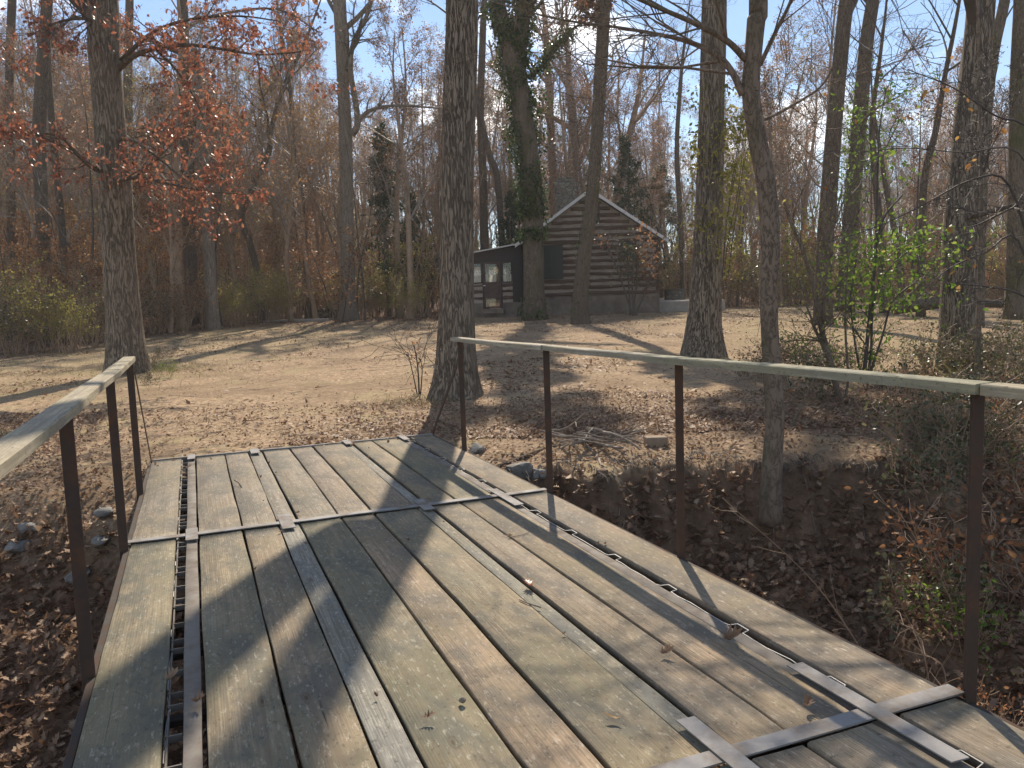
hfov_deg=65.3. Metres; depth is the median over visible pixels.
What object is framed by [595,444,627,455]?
dead branch
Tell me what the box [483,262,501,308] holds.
porch door
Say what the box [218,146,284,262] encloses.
russet tree
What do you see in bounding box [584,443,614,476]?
dead branch
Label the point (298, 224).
orange brush leaves
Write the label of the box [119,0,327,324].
tall tree
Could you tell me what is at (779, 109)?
bare tree
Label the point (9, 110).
bare tree
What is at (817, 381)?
undergrowth plant
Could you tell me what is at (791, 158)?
bare tree
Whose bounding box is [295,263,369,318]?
understory shrub
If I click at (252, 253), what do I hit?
bent tree
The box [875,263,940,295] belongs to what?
understory shrub
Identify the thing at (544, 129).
climbing ivy
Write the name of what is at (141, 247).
understory sapling
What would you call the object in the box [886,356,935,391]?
undergrowth plant
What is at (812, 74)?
bare tree
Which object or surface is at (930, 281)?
understory shrub
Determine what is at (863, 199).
slender tree
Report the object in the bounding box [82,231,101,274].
understory sapling
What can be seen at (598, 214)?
window
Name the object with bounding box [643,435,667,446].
brick block
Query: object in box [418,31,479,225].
bare tree
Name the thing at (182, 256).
understory sapling
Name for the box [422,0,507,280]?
leaning tree
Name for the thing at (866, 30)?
tall tree
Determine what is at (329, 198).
slender tree
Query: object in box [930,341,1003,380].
undergrowth plant
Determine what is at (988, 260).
understory shrub
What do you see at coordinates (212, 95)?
bare tree
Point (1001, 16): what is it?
tall tree
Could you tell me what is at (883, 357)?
undergrowth plant
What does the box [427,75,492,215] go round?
bare tree
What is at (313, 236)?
yellow brush leaves
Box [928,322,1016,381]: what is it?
undergrowth plant
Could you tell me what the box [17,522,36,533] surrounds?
rock
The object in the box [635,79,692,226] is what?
bare tree
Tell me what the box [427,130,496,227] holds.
bare tree
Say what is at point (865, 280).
understory shrub
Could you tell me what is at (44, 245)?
understory sapling
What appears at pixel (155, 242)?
russet tree
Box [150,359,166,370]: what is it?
undergrowth plant
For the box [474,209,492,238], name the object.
slender tree
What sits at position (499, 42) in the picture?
climbing ivy
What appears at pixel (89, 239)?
understory sapling
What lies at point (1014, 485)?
undergrowth plant
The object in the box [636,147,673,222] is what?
bare tree
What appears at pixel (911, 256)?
understory sapling
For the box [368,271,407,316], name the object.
understory shrub
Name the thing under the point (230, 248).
bare tree
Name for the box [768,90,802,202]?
bare tree
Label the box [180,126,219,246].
slender tree
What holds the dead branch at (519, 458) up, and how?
on the ground at (346, 382)
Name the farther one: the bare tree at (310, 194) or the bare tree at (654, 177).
the bare tree at (654, 177)
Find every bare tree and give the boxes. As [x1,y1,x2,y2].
[0,0,34,127]
[0,0,94,261]
[0,0,97,296]
[0,8,94,270]
[0,14,31,186]
[0,19,33,257]
[0,32,77,152]
[0,39,33,266]
[0,57,28,214]
[0,60,30,159]
[0,68,72,256]
[0,78,24,152]
[1,0,67,252]
[22,36,92,255]
[25,45,97,246]
[25,51,89,216]
[29,37,79,110]
[51,44,82,129]
[54,39,140,209]
[58,81,94,219]
[59,24,136,260]
[62,53,186,321]
[64,8,189,323]
[74,71,198,281]
[83,41,147,148]
[125,0,242,330]
[133,43,158,134]
[133,49,151,125]
[133,61,182,235]
[133,78,141,264]
[133,83,180,240]
[138,68,179,179]
[140,81,260,249]
[149,72,247,321]
[163,0,264,222]
[166,76,283,322]
[174,27,234,252]
[188,3,231,115]
[195,7,263,278]
[208,100,276,271]
[214,96,252,274]
[216,38,317,318]
[216,46,280,273]
[216,89,272,286]
[218,0,339,317]
[223,9,330,321]
[240,72,288,164]
[241,58,282,228]
[252,0,357,308]
[252,14,339,311]
[253,67,295,260]
[255,98,306,235]
[260,30,328,212]
[265,116,304,215]
[277,77,339,317]
[279,62,331,214]
[288,111,375,311]
[291,74,353,230]
[292,36,365,247]
[298,59,332,178]
[299,50,394,305]
[302,82,331,214]
[310,72,359,199]
[313,119,367,220]
[322,57,392,305]
[326,121,367,249]
[332,0,440,318]
[339,0,441,316]
[352,72,400,256]
[353,161,391,279]
[354,75,398,213]
[354,97,405,247]
[361,21,443,312]
[371,75,419,249]
[389,119,430,237]
[395,93,434,241]
[399,55,486,281]
[412,85,442,293]
[414,74,442,254]
[415,129,439,216]
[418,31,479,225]
[425,2,519,203]
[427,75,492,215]
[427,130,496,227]
[473,46,538,275]
[473,84,552,233]
[473,96,507,274]
[473,163,491,236]
[474,36,515,239]
[474,81,506,216]
[474,106,507,243]
[484,53,548,227]
[506,114,548,232]
[510,10,626,195]
[530,84,564,217]
[534,31,651,210]
[534,76,567,197]
[541,59,587,221]
[541,67,606,180]
[542,64,587,194]
[547,50,669,203]
[573,78,666,211]
[584,60,649,198]
[600,124,664,223]
[601,123,649,197]
[605,81,683,238]
[623,40,690,288]
[626,86,674,208]
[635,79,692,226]
[635,142,665,219]
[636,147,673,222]
[639,116,668,203]
[654,147,695,237]
[673,107,735,275]
[680,153,736,230]
[681,109,738,249]
[685,73,748,218]
[685,121,734,226]
[688,93,746,251]
[694,141,733,242]
[723,149,753,268]
[724,8,858,296]
[724,13,823,294]
[724,57,796,300]
[725,32,824,305]
[726,71,777,291]
[755,114,819,243]
[757,101,822,265]
[763,96,809,217]
[766,0,870,188]
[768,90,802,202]
[773,35,850,298]
[776,108,814,219]
[792,90,845,232]
[820,64,936,298]
[821,81,908,211]
[838,82,891,218]
[840,156,884,257]
[863,78,953,286]
[863,86,938,216]
[866,142,909,220]
[885,31,998,294]
[895,128,945,269]
[905,92,955,252]
[910,136,946,221]
[916,53,1003,292]
[924,62,1004,209]
[930,37,1007,197]
[940,47,1006,204]
[986,114,1007,240]
[987,118,1007,221]
[988,76,1008,242]
[988,86,1008,221]
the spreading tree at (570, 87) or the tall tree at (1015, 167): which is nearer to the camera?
the tall tree at (1015, 167)
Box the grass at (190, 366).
[0,307,1022,435]
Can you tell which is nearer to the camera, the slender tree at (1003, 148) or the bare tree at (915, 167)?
the slender tree at (1003, 148)
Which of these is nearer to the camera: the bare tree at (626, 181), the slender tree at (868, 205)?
the bare tree at (626, 181)
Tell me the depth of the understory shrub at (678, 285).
43.28 m
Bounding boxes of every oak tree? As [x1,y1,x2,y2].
[0,0,355,375]
[301,0,483,401]
[680,0,727,357]
[935,0,995,373]
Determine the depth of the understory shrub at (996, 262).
35.93 m
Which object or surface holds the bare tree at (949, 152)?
on the ground at (346, 382)
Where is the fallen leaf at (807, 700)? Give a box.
[803,693,815,705]
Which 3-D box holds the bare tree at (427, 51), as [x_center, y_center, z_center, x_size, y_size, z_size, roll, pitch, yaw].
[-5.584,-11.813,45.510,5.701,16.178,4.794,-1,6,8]
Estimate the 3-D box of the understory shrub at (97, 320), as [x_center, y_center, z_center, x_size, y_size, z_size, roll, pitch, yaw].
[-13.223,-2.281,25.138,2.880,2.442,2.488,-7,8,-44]
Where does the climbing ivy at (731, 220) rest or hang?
attached to the oak tree at (703, 334)
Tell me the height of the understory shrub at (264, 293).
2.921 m
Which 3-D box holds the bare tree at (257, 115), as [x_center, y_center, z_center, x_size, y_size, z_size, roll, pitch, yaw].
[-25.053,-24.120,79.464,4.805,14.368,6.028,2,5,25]
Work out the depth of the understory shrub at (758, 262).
40.62 m
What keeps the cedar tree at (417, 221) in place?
on the ground at (346, 382)
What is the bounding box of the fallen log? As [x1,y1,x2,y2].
[891,297,1003,314]
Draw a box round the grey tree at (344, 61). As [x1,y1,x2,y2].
[327,0,439,320]
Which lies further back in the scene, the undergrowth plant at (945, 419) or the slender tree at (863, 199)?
the slender tree at (863, 199)
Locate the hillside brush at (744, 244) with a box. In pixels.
[0,105,1006,322]
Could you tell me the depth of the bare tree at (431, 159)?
57.74 m
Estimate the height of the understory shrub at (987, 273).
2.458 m
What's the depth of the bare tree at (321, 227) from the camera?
46.99 m
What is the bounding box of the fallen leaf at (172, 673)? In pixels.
[165,667,177,679]
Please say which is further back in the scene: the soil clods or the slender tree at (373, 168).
the slender tree at (373, 168)
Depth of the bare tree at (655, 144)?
85.32 m
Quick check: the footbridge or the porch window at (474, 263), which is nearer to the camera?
the footbridge
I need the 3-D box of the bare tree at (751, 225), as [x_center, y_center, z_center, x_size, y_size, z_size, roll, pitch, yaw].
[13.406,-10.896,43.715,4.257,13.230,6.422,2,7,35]
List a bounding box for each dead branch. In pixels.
[495,444,560,467]
[541,430,602,440]
[544,412,587,430]
[552,429,593,436]
[559,434,576,438]
[559,438,601,442]
[572,441,594,443]
[576,432,631,441]
[578,427,649,444]
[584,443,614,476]
[587,427,642,443]
[594,421,641,434]
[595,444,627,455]
[598,422,641,438]
[602,431,640,449]
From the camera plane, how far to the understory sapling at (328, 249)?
55.32 m
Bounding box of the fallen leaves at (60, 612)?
[0,380,1023,767]
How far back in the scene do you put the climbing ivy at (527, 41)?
32.31 m
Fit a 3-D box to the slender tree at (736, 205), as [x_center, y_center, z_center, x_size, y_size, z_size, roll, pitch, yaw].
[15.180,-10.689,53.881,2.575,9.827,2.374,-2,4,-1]
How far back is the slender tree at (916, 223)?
36.91 m
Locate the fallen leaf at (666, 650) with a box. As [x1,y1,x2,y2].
[659,643,673,653]
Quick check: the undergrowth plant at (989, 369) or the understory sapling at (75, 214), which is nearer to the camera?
the undergrowth plant at (989, 369)
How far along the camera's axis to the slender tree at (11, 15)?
38.79 m
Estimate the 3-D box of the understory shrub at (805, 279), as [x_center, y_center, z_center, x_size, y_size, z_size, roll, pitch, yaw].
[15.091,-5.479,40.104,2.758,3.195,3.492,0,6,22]
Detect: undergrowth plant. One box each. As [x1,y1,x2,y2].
[0,428,14,437]
[138,368,161,384]
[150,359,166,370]
[151,358,182,376]
[153,345,168,356]
[713,332,807,385]
[736,355,762,379]
[740,321,817,376]
[779,319,865,382]
[781,351,843,400]
[799,340,861,366]
[837,339,918,371]
[844,464,1023,610]
[848,349,1023,474]
[849,388,953,438]
[860,366,891,387]
[863,535,1005,643]
[876,418,969,505]
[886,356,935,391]
[887,331,938,371]
[891,310,1023,375]
[894,333,972,376]
[895,357,990,422]
[895,563,1023,675]
[903,412,963,445]
[910,398,988,442]
[911,426,968,469]
[914,422,1023,480]
[917,391,1007,443]
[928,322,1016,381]
[929,400,1023,472]
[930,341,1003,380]
[937,312,1023,383]
[943,374,1023,446]
[949,365,1023,433]
[951,397,1023,458]
[957,668,1023,727]
[958,357,1009,381]
[968,310,1022,361]
[968,324,1023,375]
[978,323,1023,413]
[983,440,1023,518]
[983,441,1023,481]
[992,359,1023,422]
[1003,316,1023,355]
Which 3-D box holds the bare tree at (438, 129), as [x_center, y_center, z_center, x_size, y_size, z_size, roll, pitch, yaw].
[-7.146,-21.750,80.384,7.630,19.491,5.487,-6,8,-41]
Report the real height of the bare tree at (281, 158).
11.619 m
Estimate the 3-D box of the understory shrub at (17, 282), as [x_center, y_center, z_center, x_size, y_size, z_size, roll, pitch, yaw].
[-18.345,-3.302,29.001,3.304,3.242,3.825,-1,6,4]
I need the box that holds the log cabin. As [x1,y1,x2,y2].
[474,177,667,317]
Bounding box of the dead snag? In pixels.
[192,48,221,329]
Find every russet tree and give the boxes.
[0,98,22,179]
[1,150,51,220]
[50,139,95,245]
[130,65,207,332]
[135,150,170,275]
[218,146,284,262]
[257,153,315,319]
[297,195,320,246]
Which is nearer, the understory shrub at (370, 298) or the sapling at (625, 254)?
the sapling at (625, 254)
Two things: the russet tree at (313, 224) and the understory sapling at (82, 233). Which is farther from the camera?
the russet tree at (313, 224)
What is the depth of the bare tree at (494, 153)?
83.80 m
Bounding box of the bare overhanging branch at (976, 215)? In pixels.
[967,200,1023,219]
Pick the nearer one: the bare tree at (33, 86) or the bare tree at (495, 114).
the bare tree at (495, 114)
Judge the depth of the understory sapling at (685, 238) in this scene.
60.71 m
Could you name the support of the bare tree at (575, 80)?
on the ground at (346, 382)
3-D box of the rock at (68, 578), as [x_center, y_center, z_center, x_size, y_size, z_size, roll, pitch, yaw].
[-3.382,1.480,6.220,0.190,0.114,0.167,-9,15,-23]
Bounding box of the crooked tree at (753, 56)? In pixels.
[451,0,948,526]
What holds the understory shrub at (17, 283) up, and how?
on the ground at (346, 382)
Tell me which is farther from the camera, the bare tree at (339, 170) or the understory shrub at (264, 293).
the bare tree at (339, 170)
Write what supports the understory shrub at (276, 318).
on the ground at (346, 382)
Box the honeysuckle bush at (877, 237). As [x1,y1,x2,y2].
[755,43,996,372]
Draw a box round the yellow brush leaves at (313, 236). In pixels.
[28,142,999,304]
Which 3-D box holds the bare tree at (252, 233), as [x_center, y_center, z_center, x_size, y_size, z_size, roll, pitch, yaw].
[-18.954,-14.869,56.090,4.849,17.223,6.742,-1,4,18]
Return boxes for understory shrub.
[0,245,102,352]
[0,250,50,338]
[0,251,27,280]
[0,253,104,347]
[0,255,62,335]
[0,264,46,334]
[0,277,62,353]
[0,283,50,354]
[5,257,93,330]
[10,251,146,324]
[10,283,101,353]
[30,279,85,339]
[34,254,104,341]
[40,265,181,338]
[41,277,104,348]
[53,251,102,286]
[58,288,104,343]
[142,271,221,332]
[148,264,204,322]
[148,265,217,328]
[185,269,244,324]
[201,269,270,327]
[219,267,269,322]
[219,272,269,323]
[220,269,257,319]
[239,267,280,318]
[239,269,301,319]
[241,258,314,322]
[242,263,302,319]
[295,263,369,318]
[334,271,381,318]
[355,256,405,316]
[356,263,394,316]
[358,277,391,318]
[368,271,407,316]
[384,262,430,319]
[390,275,435,316]
[659,254,734,296]
[664,253,723,295]
[722,246,788,300]
[722,252,759,306]
[722,257,750,303]
[723,253,750,301]
[736,249,798,303]
[752,258,806,305]
[754,247,814,303]
[784,249,838,304]
[856,256,894,299]
[858,250,910,300]
[859,257,909,298]
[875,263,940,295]
[907,259,940,296]
[908,242,1002,298]
[909,249,940,296]
[926,243,999,275]
[985,228,1005,299]
[985,238,1005,295]
[985,240,1005,300]
[985,242,1005,300]
[985,244,1005,297]
[985,248,1005,299]
[985,259,1003,299]
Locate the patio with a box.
[659,297,724,311]
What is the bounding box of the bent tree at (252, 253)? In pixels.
[219,0,325,321]
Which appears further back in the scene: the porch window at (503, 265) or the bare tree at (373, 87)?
the bare tree at (373, 87)
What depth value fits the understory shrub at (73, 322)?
23.02 m
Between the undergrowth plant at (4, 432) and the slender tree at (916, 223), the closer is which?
the undergrowth plant at (4, 432)
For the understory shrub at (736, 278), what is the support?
on the ground at (346, 382)
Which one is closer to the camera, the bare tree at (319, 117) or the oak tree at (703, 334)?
the oak tree at (703, 334)
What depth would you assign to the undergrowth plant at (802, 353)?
12.40 m
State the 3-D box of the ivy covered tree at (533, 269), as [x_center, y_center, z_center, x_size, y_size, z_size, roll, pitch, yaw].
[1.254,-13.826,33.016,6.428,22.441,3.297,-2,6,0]
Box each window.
[474,263,481,283]
[488,265,506,281]
[502,262,511,282]
[596,202,599,223]
[620,240,635,259]
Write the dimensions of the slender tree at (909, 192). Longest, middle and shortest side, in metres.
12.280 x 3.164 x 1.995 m
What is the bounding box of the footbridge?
[0,337,1023,767]
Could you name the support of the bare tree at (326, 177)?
on the ground at (346, 382)
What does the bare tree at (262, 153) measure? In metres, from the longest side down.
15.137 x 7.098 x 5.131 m
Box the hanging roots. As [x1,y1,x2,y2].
[507,451,949,512]
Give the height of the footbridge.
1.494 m
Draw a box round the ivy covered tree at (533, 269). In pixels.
[489,0,622,320]
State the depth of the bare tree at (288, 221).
36.80 m
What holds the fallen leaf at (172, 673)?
on the footbridge
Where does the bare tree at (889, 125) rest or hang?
on the ground at (346, 382)
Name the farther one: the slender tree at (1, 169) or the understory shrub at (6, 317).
the slender tree at (1, 169)
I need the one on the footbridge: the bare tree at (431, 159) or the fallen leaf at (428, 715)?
the fallen leaf at (428, 715)
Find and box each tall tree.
[32,0,55,332]
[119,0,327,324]
[813,0,857,324]
[834,0,949,311]
[982,0,1009,326]
[1002,0,1023,319]
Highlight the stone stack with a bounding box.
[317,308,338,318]
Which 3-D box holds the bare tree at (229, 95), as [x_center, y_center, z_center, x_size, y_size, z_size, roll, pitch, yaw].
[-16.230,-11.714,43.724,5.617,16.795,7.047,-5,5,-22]
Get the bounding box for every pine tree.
[489,193,519,274]
[607,133,654,225]
[640,164,686,297]
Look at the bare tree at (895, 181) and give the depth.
86.55 m
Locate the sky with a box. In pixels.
[0,0,1012,258]
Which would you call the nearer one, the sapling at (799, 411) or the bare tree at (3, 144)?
the sapling at (799, 411)
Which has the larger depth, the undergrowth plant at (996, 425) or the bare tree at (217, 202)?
the bare tree at (217, 202)
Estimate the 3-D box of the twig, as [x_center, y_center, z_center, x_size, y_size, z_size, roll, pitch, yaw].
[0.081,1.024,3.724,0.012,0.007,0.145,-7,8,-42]
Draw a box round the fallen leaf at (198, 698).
[188,691,204,701]
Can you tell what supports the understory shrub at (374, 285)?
on the ground at (346, 382)
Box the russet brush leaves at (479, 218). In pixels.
[1,99,1006,306]
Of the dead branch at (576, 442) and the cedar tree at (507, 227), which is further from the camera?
the cedar tree at (507, 227)
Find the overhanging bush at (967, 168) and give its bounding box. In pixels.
[774,37,1023,325]
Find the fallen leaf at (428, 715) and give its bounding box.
[422,710,434,717]
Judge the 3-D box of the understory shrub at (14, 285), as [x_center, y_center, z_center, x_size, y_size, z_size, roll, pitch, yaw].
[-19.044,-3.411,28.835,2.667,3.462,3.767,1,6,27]
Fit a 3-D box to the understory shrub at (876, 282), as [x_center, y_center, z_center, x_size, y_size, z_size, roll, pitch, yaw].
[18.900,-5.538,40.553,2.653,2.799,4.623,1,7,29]
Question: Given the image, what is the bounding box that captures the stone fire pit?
[663,289,685,299]
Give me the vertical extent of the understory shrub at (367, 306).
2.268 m
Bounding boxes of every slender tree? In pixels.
[0,94,21,307]
[0,123,20,221]
[1,63,101,333]
[4,0,17,263]
[47,0,86,289]
[51,24,97,327]
[123,0,134,226]
[133,86,195,320]
[164,51,235,326]
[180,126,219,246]
[236,0,313,318]
[277,131,318,309]
[294,105,363,259]
[316,149,339,265]
[330,121,386,308]
[332,98,401,320]
[356,160,373,254]
[358,95,403,236]
[376,192,392,314]
[389,94,439,306]
[400,97,439,298]
[402,90,439,271]
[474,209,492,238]
[477,0,489,308]
[624,110,675,216]
[631,99,693,287]
[659,0,735,288]
[666,161,695,259]
[669,136,694,217]
[694,74,771,306]
[723,152,755,260]
[733,92,780,262]
[739,173,786,212]
[773,78,795,269]
[794,159,820,252]
[796,1,924,299]
[811,145,845,229]
[815,0,938,312]
[817,97,870,221]
[842,131,882,285]
[858,130,884,240]
[859,169,894,238]
[860,170,890,263]
[861,95,912,269]
[879,32,953,297]
[882,95,933,235]
[883,128,913,245]
[886,0,1012,316]
[892,107,929,290]
[893,126,930,266]
[912,152,948,290]
[988,81,1008,203]
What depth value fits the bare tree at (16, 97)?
64.94 m
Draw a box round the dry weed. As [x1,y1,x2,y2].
[352,313,440,393]
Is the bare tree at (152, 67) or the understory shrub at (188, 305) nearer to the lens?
the understory shrub at (188, 305)
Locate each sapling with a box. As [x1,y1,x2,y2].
[0,199,85,331]
[0,210,35,276]
[0,217,45,336]
[0,232,57,293]
[0,233,59,290]
[7,208,35,257]
[8,192,102,289]
[10,240,83,340]
[16,239,101,311]
[32,208,102,321]
[33,236,103,338]
[69,233,98,273]
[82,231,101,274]
[95,208,168,294]
[137,240,183,274]
[166,231,202,269]
[198,223,245,288]
[217,244,269,320]
[255,248,297,292]
[282,251,319,311]
[284,221,309,267]
[284,266,298,313]
[287,210,389,320]
[290,230,336,288]
[292,258,332,310]
[298,245,340,317]
[301,264,336,308]
[314,227,355,299]
[367,250,383,309]
[382,242,406,316]
[406,233,438,315]
[414,257,438,310]
[474,238,489,273]
[572,193,685,315]
[595,194,669,314]
[660,232,693,288]
[663,218,693,280]
[675,232,693,286]
[722,241,754,306]
[722,246,754,306]
[727,156,893,398]
[727,243,760,297]
[733,206,815,299]
[756,336,835,428]
[778,222,809,304]
[780,220,815,289]
[783,210,842,302]
[833,226,888,287]
[885,236,940,298]
[886,212,938,292]
[914,215,1005,288]
[925,0,1023,380]
[987,222,1005,258]
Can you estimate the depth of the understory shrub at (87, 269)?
36.51 m
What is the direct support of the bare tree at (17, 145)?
on the ground at (346, 382)
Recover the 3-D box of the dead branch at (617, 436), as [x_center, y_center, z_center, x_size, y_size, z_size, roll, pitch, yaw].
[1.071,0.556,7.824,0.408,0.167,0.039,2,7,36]
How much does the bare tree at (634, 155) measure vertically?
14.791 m
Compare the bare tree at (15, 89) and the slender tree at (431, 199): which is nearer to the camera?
the slender tree at (431, 199)
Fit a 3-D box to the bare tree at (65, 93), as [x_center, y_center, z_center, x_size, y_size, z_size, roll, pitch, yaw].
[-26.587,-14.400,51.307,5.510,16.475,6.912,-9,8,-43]
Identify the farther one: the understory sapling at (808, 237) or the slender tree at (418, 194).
the slender tree at (418, 194)
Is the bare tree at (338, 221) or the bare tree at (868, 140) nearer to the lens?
the bare tree at (338, 221)
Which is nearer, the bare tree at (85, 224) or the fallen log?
the fallen log
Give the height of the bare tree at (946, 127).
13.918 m
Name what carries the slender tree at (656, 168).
on the ground at (346, 382)
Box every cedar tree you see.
[354,120,429,316]
[400,185,439,313]
[498,180,521,278]
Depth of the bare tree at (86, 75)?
51.95 m
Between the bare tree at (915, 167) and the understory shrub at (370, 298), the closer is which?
the understory shrub at (370, 298)
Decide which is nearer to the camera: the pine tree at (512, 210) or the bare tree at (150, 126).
the pine tree at (512, 210)
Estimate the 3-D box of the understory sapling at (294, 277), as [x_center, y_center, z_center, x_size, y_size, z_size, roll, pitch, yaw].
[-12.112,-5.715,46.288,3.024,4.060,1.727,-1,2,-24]
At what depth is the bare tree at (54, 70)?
34.83 m
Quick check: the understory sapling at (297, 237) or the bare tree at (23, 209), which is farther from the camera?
the understory sapling at (297, 237)
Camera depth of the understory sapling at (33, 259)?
27.69 m
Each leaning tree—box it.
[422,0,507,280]
[570,0,616,324]
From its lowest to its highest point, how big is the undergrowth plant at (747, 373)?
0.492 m
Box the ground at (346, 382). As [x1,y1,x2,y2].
[0,170,1023,767]
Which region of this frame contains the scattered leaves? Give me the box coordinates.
[0,297,1022,452]
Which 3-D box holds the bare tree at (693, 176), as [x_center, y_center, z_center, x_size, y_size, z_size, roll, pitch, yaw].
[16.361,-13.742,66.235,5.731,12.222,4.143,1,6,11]
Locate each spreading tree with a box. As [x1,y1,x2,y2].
[477,0,629,196]
[495,0,588,216]
[548,0,701,201]
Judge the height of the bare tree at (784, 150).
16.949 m
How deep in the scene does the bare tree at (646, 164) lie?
49.06 m
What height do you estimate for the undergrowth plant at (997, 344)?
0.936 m
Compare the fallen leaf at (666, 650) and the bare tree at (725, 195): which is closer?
the fallen leaf at (666, 650)
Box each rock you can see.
[4,539,31,552]
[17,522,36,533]
[64,567,90,582]
[91,535,110,545]
[93,507,113,517]
[469,443,484,453]
[505,462,532,480]
[531,468,546,479]
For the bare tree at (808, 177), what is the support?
on the ground at (346, 382)
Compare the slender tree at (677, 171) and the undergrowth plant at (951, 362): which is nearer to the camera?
the undergrowth plant at (951, 362)
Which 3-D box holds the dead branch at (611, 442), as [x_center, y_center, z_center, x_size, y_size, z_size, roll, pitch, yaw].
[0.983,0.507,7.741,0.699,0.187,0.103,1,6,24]
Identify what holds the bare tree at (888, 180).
on the ground at (346, 382)
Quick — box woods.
[2,18,1004,260]
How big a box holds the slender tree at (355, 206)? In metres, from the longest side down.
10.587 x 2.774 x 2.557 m
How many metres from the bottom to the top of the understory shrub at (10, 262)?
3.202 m
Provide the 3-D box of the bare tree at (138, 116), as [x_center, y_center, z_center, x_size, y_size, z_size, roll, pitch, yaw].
[-16.874,-8.389,34.846,5.658,12.066,4.090,-5,7,-35]
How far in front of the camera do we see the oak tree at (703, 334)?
16.53 m
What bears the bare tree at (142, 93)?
on the ground at (346, 382)
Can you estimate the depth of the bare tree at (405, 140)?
69.26 m
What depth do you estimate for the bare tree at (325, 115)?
80.74 m
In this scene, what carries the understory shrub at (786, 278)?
on the ground at (346, 382)
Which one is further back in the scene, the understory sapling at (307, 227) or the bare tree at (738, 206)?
the bare tree at (738, 206)
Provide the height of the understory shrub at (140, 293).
2.900 m
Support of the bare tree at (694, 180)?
on the ground at (346, 382)
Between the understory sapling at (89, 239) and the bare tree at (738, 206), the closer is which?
the understory sapling at (89, 239)
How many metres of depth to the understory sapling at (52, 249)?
35.44 m
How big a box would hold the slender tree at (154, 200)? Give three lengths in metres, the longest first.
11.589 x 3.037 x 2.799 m
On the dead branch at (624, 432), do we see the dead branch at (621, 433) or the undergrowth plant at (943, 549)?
the dead branch at (621, 433)
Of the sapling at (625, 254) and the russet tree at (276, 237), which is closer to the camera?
the sapling at (625, 254)
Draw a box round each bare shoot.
[710,499,858,645]
[891,611,962,685]
[894,628,957,684]
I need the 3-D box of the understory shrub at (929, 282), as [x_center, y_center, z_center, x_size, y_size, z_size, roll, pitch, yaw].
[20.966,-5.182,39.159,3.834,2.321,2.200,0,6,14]
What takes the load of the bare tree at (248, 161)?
on the ground at (346, 382)
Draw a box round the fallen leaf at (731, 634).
[723,623,741,639]
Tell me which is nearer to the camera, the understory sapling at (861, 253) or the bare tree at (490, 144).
the understory sapling at (861, 253)
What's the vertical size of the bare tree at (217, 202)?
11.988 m
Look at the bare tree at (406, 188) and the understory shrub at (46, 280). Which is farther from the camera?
the bare tree at (406, 188)
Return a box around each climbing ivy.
[478,0,559,243]
[493,78,563,153]
[496,0,543,63]
[513,295,548,320]
[526,27,587,79]
[566,146,605,321]
[676,105,763,279]
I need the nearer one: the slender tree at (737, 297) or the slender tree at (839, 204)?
the slender tree at (737, 297)
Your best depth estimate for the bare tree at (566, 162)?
46.86 m
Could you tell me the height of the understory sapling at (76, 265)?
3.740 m
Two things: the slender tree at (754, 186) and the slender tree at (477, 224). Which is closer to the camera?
the slender tree at (754, 186)
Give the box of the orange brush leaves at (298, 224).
[4,112,1002,291]
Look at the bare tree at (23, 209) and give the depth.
40.65 m
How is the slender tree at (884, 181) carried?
on the ground at (346, 382)
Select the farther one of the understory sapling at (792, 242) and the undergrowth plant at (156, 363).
the understory sapling at (792, 242)
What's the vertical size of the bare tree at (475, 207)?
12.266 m
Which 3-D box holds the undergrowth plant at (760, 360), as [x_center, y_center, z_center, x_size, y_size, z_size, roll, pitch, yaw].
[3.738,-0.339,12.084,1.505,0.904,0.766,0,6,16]
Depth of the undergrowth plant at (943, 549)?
6.02 m
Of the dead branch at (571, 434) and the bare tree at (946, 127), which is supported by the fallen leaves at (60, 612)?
the dead branch at (571, 434)
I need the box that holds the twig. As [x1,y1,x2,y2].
[519,599,540,607]
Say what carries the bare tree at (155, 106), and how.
on the ground at (346, 382)
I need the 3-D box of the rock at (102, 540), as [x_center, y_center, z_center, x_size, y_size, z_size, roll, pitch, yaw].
[-3.273,1.249,6.362,0.130,0.090,0.191,7,7,-2]
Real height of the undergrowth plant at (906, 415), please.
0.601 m
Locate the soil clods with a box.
[578,469,1023,646]
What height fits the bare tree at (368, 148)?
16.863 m
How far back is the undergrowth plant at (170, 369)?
16.19 m
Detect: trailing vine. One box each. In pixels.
[656,83,758,236]
[815,104,912,208]
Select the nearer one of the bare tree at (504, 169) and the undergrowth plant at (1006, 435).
the undergrowth plant at (1006, 435)
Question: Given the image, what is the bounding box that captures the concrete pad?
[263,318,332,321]
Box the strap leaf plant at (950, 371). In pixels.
[933,360,973,378]
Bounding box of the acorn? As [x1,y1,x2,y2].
[459,696,465,702]
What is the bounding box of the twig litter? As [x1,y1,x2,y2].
[31,321,1023,707]
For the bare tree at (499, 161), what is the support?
on the ground at (346, 382)
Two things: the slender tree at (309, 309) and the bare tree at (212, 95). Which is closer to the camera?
the slender tree at (309, 309)
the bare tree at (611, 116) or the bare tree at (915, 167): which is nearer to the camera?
the bare tree at (611, 116)
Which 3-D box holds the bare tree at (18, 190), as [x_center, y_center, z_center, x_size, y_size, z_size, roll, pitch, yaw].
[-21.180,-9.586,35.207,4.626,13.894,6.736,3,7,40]
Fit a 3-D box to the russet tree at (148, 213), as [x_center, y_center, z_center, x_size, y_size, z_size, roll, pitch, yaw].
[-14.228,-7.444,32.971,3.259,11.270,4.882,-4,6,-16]
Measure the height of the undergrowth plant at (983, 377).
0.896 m
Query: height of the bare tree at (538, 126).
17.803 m
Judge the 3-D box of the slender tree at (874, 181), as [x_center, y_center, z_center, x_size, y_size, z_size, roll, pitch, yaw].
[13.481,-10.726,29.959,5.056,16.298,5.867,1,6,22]

